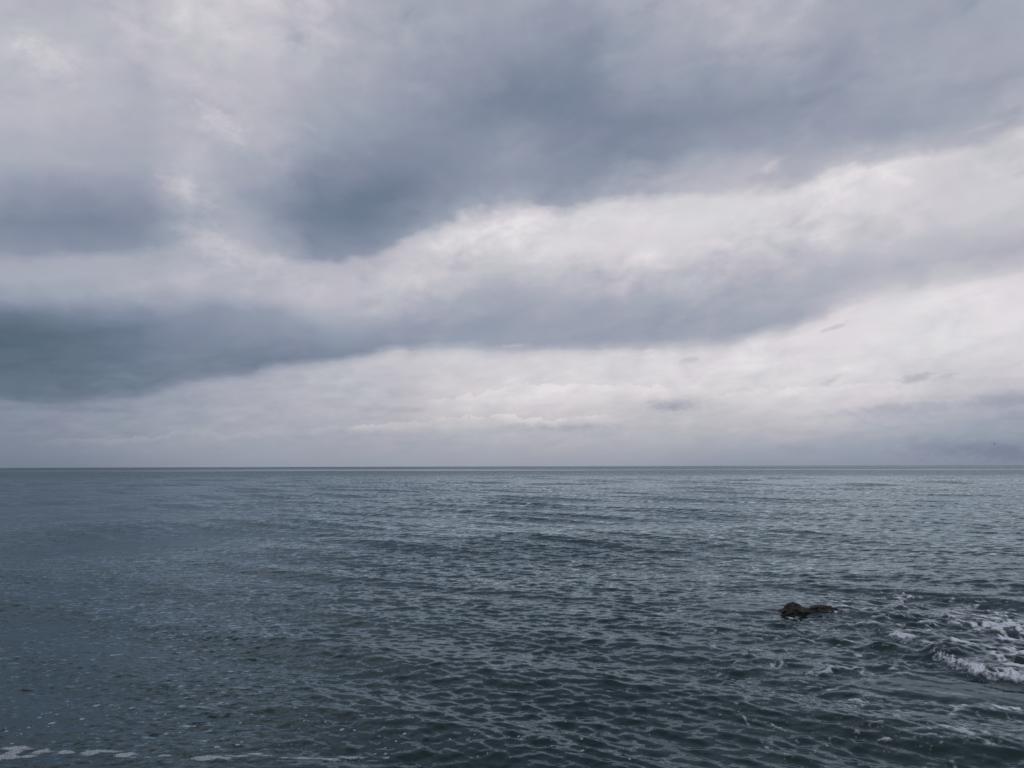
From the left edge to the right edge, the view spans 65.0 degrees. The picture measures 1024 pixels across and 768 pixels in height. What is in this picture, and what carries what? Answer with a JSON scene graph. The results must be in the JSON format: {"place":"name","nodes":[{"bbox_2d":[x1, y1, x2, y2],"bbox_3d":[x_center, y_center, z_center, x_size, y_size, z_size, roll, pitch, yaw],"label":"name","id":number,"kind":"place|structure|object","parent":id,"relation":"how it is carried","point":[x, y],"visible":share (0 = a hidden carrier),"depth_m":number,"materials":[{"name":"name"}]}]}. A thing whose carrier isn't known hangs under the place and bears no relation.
{"place":"outdoors","nodes":[
{"label":"outdoors","id":0,"kind":"place"},
{"bbox_2d":[0,465,1023,767],"bbox_3d":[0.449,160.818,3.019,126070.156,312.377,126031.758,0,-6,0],"label":"sea","id":1,"kind":"structure","parent":0,"point":[218,605],"depth_m":21.38,"materials":[{"name":"liquid"}]},
{"bbox_2d":[1,746,356,759],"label":"shore foam","id":2,"kind":"object","parent":1,"relation":"on","point":[133,753],"visible":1,"depth_m":10.91,"materials":[{"name":"white"}]},
{"bbox_2d":[1,700,827,762],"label":"foam fleck","id":3,"kind":"object","parent":1,"relation":"on","point":[299,728],"visible":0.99,"depth_m":11.85,"materials":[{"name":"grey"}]},
{"bbox_2d":[778,602,838,615],"bbox_3d":[7.899,6.206,21.308,2.142,0.848,0.913,0,-6,0],"label":"rock","id":4,"kind":"object","parent":1,"relation":"in","point":[792,608],"visible":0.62,"depth_m":21.18,"materials":[{"name":"black stone"}]},
{"bbox_2d":[656,591,1023,743],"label":"breaking foam","id":5,"kind":"object","parent":1,"relation":"on","point":[976,668],"visible":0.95,"depth_m":17.42,"materials":[{"name":"white"}]},
{"bbox_2d":[0,0,1023,467],"label":"sky","id":6,"kind":"structure","parent":0,"point":[234,233],"materials":[{"name":"grey"}]}
]}

